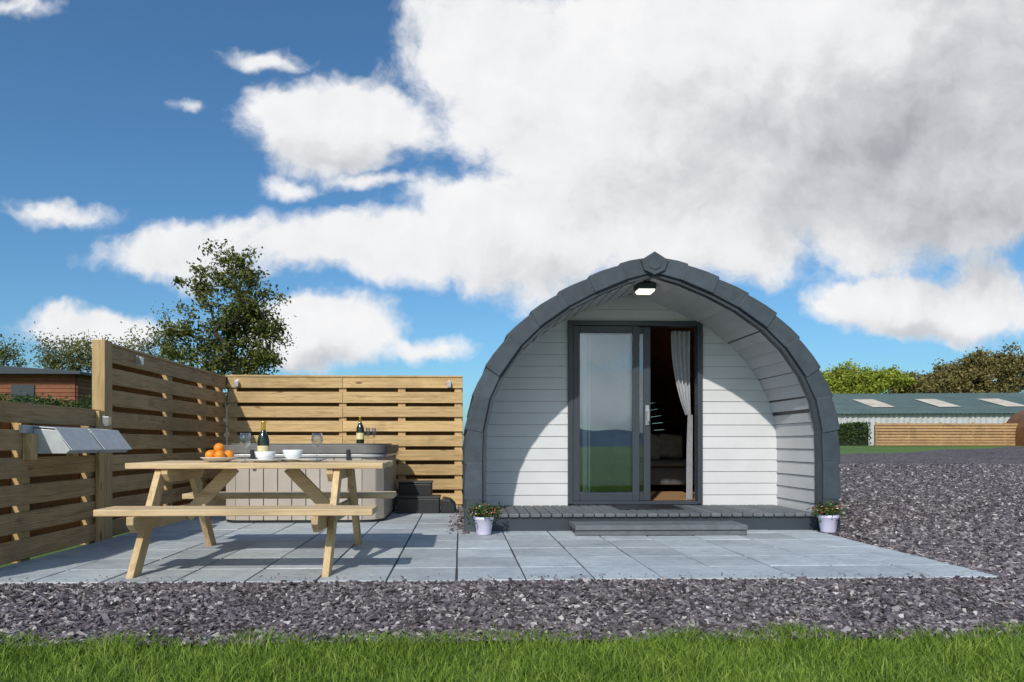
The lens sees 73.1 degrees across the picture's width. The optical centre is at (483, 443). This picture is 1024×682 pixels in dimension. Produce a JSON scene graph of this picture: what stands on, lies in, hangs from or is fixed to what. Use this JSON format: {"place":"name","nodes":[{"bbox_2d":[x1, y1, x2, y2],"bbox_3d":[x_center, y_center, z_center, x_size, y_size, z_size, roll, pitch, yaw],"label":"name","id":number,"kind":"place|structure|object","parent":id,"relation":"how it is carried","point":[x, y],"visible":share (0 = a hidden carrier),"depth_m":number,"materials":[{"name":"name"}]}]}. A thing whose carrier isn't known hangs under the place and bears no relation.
{"place":"outdoors","nodes":[
{"label":"outdoors","id":0,"kind":"place"},
{"bbox_2d":[0,506,996,584],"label":"stone patio","id":1,"kind":"structure","parent":0,"point":[180,550],"depth_m":5.11,"materials":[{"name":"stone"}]},
{"bbox_2d":[93,460,396,578],"bbox_3d":[-1.568,0.510,5.056,1.748,0.761,1.670,0,0,-2],"label":"picnic table","id":2,"kind":"object","parent":1,"relation":"on","point":[210,498],"visible":0.95,"depth_m":4.69,"materials":[{"name":"brown wood"}]},
{"bbox_2d":[200,443,237,461],"bbox_3d":[-1.884,0.061,4.920,0.256,0.135,0.256,0,0,-2],"label":"fruit bowl","id":3,"kind":"object","parent":2,"relation":"on","point":[217,454],"visible":1,"depth_m":4.86,"materials":[{"name":"food"}]},
{"bbox_2d":[257,421,269,458],"bbox_3d":[-1.642,-0.021,5.148,0.087,0.300,0.087,0,0,-2],"label":"wine bottle","id":4,"kind":"object","parent":2,"relation":"on","point":[263,442],"visible":0.8,"depth_m":5.12,"materials":[{"name":"green glass"}]},
{"bbox_2d":[247,459,282,461],"bbox_3d":[-1.543,0.118,4.881,0.240,0.021,0.240,0,0,-2],"label":"plate","id":5,"kind":"object","parent":2,"relation":"on","point":[264,460],"visible":0.95,"depth_m":4.80,"materials":[{"name":"ceramic"}]},
{"bbox_2d":[254,451,275,458],"bbox_3d":[-1.543,0.086,4.881,0.150,0.065,0.150,0,0,-2],"label":"ceramic bowl","id":6,"kind":"object","parent":5,"relation":"on","point":[264,454],"visible":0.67,"depth_m":4.83,"materials":[{"name":"white ceramic"}]},
{"bbox_2d":[276,458,309,461],"bbox_3d":[-1.410,0.118,5.106,0.240,0.021,0.240,0,0,-2],"label":"plate","id":7,"kind":"object","parent":2,"relation":"on","point":[290,460],"visible":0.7,"depth_m":5.03,"materials":[{"name":"ceramic"}]},
{"bbox_2d":[282,450,302,458],"bbox_3d":[-1.410,0.082,5.106,0.150,0.075,0.150,0,0,-2],"label":"ceramic bowl","id":8,"kind":"object","parent":7,"relation":"on","point":[292,454],"visible":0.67,"depth_m":5.05,"materials":[{"name":"white ceramic"}]},
{"bbox_2d":[295,458,326,461],"bbox_3d":[-1.268,0.118,5.061,0.240,0.021,0.240,0,0,-2],"label":"plate","id":9,"kind":"object","parent":2,"relation":"on","point":[310,459],"visible":0.98,"depth_m":4.99,"materials":[{"name":"ceramic"}]},
{"bbox_2d":[224,443,398,522],"bbox_3d":[-1.951,0.426,8.132,1.780,0.860,1.795,0,0,-2],"label":"hot tub","id":10,"kind":"object","parent":1,"relation":"on","point":[261,480],"visible":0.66,"depth_m":7.28,"materials":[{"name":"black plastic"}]},
{"bbox_2d":[356,416,363,442],"bbox_3d":[-1.352,-0.155,7.579,0.087,0.300,0.087,0,0,-2],"label":"wine bottle","id":11,"kind":"object","parent":10,"relation":"on","point":[360,433],"visible":0.92,"depth_m":7.55,"materials":[{"name":"green glass"}]},
{"bbox_2d":[226,375,462,506],"bbox_3d":[-1.854,-0.032,9.296,3.150,1.775,0.135,0,0,-2],"label":"timber fence","id":12,"kind":"object","parent":1,"relation":"on","point":[418,419],"visible":0.66,"depth_m":9.27,"materials":[{"name":"brown wood"}]},
{"bbox_2d":[234,380,238,386],"bbox_3d":[-3.276,-0.804,9.164,0.050,0.100,0.065,0,0,-2],"label":"fence wall light","id":13,"kind":"object","parent":12,"relation":"attached to","point":[236,383],"visible":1,"depth_m":9.13,"materials":[{"name":"metal"}]},
{"bbox_2d":[395,480,455,513],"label":"hot tub steps","id":14,"kind":"structure","parent":1,"relation":"on","point":[415,496],"depth_m":8.29,"materials":[{"name":"black plastic"}]},
{"bbox_2d":[463,501,508,535],"bbox_3d":[-0.006,0.677,6.339,0.422,0.316,0.326,0,0,31],"label":"flower pot","id":15,"kind":"object","parent":1,"relation":"on","point":[482,516],"visible":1,"depth_m":6.29,"materials":[{"name":"white ceramic"}]},
{"bbox_2d":[806,498,854,532],"bbox_3d":[3.273,0.672,6.500,0.427,0.327,0.336,0,0,24],"label":"flower pot","id":16,"kind":"object","parent":1,"relation":"on","point":[828,520],"visible":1,"depth_m":6.46,"materials":[{"name":"white ceramic"}]},
{"bbox_2d":[0,447,1023,642],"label":"gravel yard","id":17,"kind":"structure","parent":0,"point":[1006,455],"depth_m":16.76,"materials":[{"name":"grey gravel"}]},
{"bbox_2d":[463,251,840,535],"bbox_3d":[1.551,-0.493,9.357,3.648,2.699,6.200,0,0,-2],"label":"camping pod","id":18,"kind":"object","parent":17,"relation":"on","point":[726,380],"visible":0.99,"depth_m":7.51,"materials":[{"name":"grey wood"}]},
{"bbox_2d":[1006,410,1023,445],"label":"camping pod","id":19,"kind":"object","parent":17,"relation":"on","point":[1018,417],"visible":0.41,"depth_m":46.10,"materials":[{"name":"brown wood"}]},
{"bbox_2d":[0,445,1023,681],"bbox_3d":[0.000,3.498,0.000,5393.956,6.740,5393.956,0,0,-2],"label":"ground","id":20,"kind":"structure","parent":0,"point":[867,449],"depth_m":2.76,"materials":[{"name":"green plant"}]},
{"bbox_2d":[0,334,31,367],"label":"hawthorn tree","id":21,"kind":"object","parent":20,"relation":"on","point":[4,353],"visible":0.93,"depth_m":36.98,"materials":[{"name":"green plant"}]},
{"bbox_2d":[0,366,91,406],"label":"timber lodge","id":22,"kind":"structure","parent":20,"relation":"on","point":[63,384],"depth_m":24.49,"materials":[{"name":"brown wood"}]},
{"bbox_2d":[11,385,34,402],"bbox_3d":[-16.320,-1.669,24.447,0.800,0.850,0.030,0,0,-2],"label":"window","id":23,"kind":"structure","parent":22,"relation":"in","point":[15,389],"depth_m":24.43,"materials":[{"name":"grey glass"}]},
{"bbox_2d":[0,391,91,408],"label":"hedge","id":24,"kind":"object","parent":20,"relation":"on","point":[27,399],"visible":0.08,"depth_m":20.15,"materials":[{"name":"green plant"}]},
{"bbox_2d":[0,401,103,564],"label":"timber fence","id":25,"kind":"object","parent":20,"relation":"on","point":[50,503],"visible":0.74,"depth_m":5.23,"materials":[{"name":"brown wood"}]},
{"bbox_2d":[19,425,131,459],"bbox_3d":[-3.146,-0.009,5.393,0.308,0.250,1.028,0,0,-2],"label":"metal wall box","id":26,"kind":"object","parent":25,"relation":"attached to","point":[68,441],"visible":1,"depth_m":5.07,"materials":[{"name":"metal"}]},
{"bbox_2d":[102,414,110,425],"bbox_3d":[-3.254,-0.204,5.955,0.060,0.100,0.050,0,0,-2],"label":"fence wall light","id":27,"kind":"object","parent":25,"relation":"attached to","point":[106,421],"visible":1,"depth_m":5.93,"materials":[{"name":"metal"}]},
{"bbox_2d":[20,321,99,372],"bbox_3d":[-19.710,-2.471,33.402,4.878,6.681,3.291,0,0,13],"label":"hawthorn tree","id":28,"kind":"object","parent":20,"relation":"on","point":[82,359],"visible":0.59,"depth_m":33.00,"materials":[{"name":"green plant"}]},
{"bbox_2d":[81,301,186,358],"bbox_3d":[-7.819,-1.222,15.790,2.082,4.190,1.520,0,0,-12],"label":"hawthorn tree","id":29,"kind":"object","parent":20,"relation":"on","point":[142,347],"visible":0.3,"depth_m":15.67,"materials":[{"name":"green plant"}]},
{"bbox_2d":[82,389,226,436],"bbox_3d":[-7.045,-0.201,17.929,6.002,2.514,1.408,0,0,-2],"label":"hedge","id":30,"kind":"object","parent":20,"relation":"on","point":[91,405],"depth_m":17.33,"materials":[{"name":"green plant"}]},
{"bbox_2d":[92,339,225,539],"bbox_3d":[-3.421,-0.026,7.591,0.145,1.765,3.180,0,0,-2],"label":"timber fence","id":31,"kind":"object","parent":20,"relation":"on","point":[155,408],"visible":0.59,"depth_m":7.01,"materials":[{"name":"brown wood"}]},
{"bbox_2d":[135,355,143,365],"bbox_3d":[-3.312,-0.804,6.644,0.060,0.100,0.050,0,0,-2],"label":"fence wall light","id":32,"kind":"object","parent":31,"relation":"attached to","point":[139,360],"visible":1,"depth_m":6.62,"materials":[{"name":"metal"}]},
{"bbox_2d":[149,238,296,444],"bbox_3d":[-5.535,-1.789,14.882,3.093,5.354,2.006,0,0,-2],"label":"hawthorn tree","id":33,"kind":"object","parent":20,"relation":"on","point":[246,311],"visible":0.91,"depth_m":14.65,"materials":[{"name":"green plant"}]},
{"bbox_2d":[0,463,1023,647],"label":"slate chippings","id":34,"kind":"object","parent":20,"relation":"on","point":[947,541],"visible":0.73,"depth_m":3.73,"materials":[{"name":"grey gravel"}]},
{"bbox_2d":[838,421,871,445],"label":"hedge","id":35,"kind":"object","parent":20,"relation":"on","point":[853,434],"visible":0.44,"depth_m":47.05,"materials":[{"name":"green plant"}]},
{"bbox_2d":[820,340,1023,393],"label":"distant trees","id":36,"kind":"object","parent":20,"relation":"on","point":[976,372],"visible":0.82,"depth_m":95.67,"materials":[{"name":"green plant"}]},
{"bbox_2d":[832,392,1023,444],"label":"farm shed","id":37,"kind":"structure","parent":20,"relation":"on","point":[871,408],"depth_m":64.38,"materials":[{"name":"teal metal"}]},
{"bbox_2d":[874,422,1017,445],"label":"timber fence","id":38,"kind":"object","parent":20,"relation":"on","point":[943,434],"visible":0.83,"depth_m":46.08,"materials":[{"name":"brown wood"}]},
{"bbox_2d":[0,0,1023,440],"label":"sky","id":39,"kind":"structure","parent":0,"point":[418,177],"materials":[{"name":"blue"}]}
]}

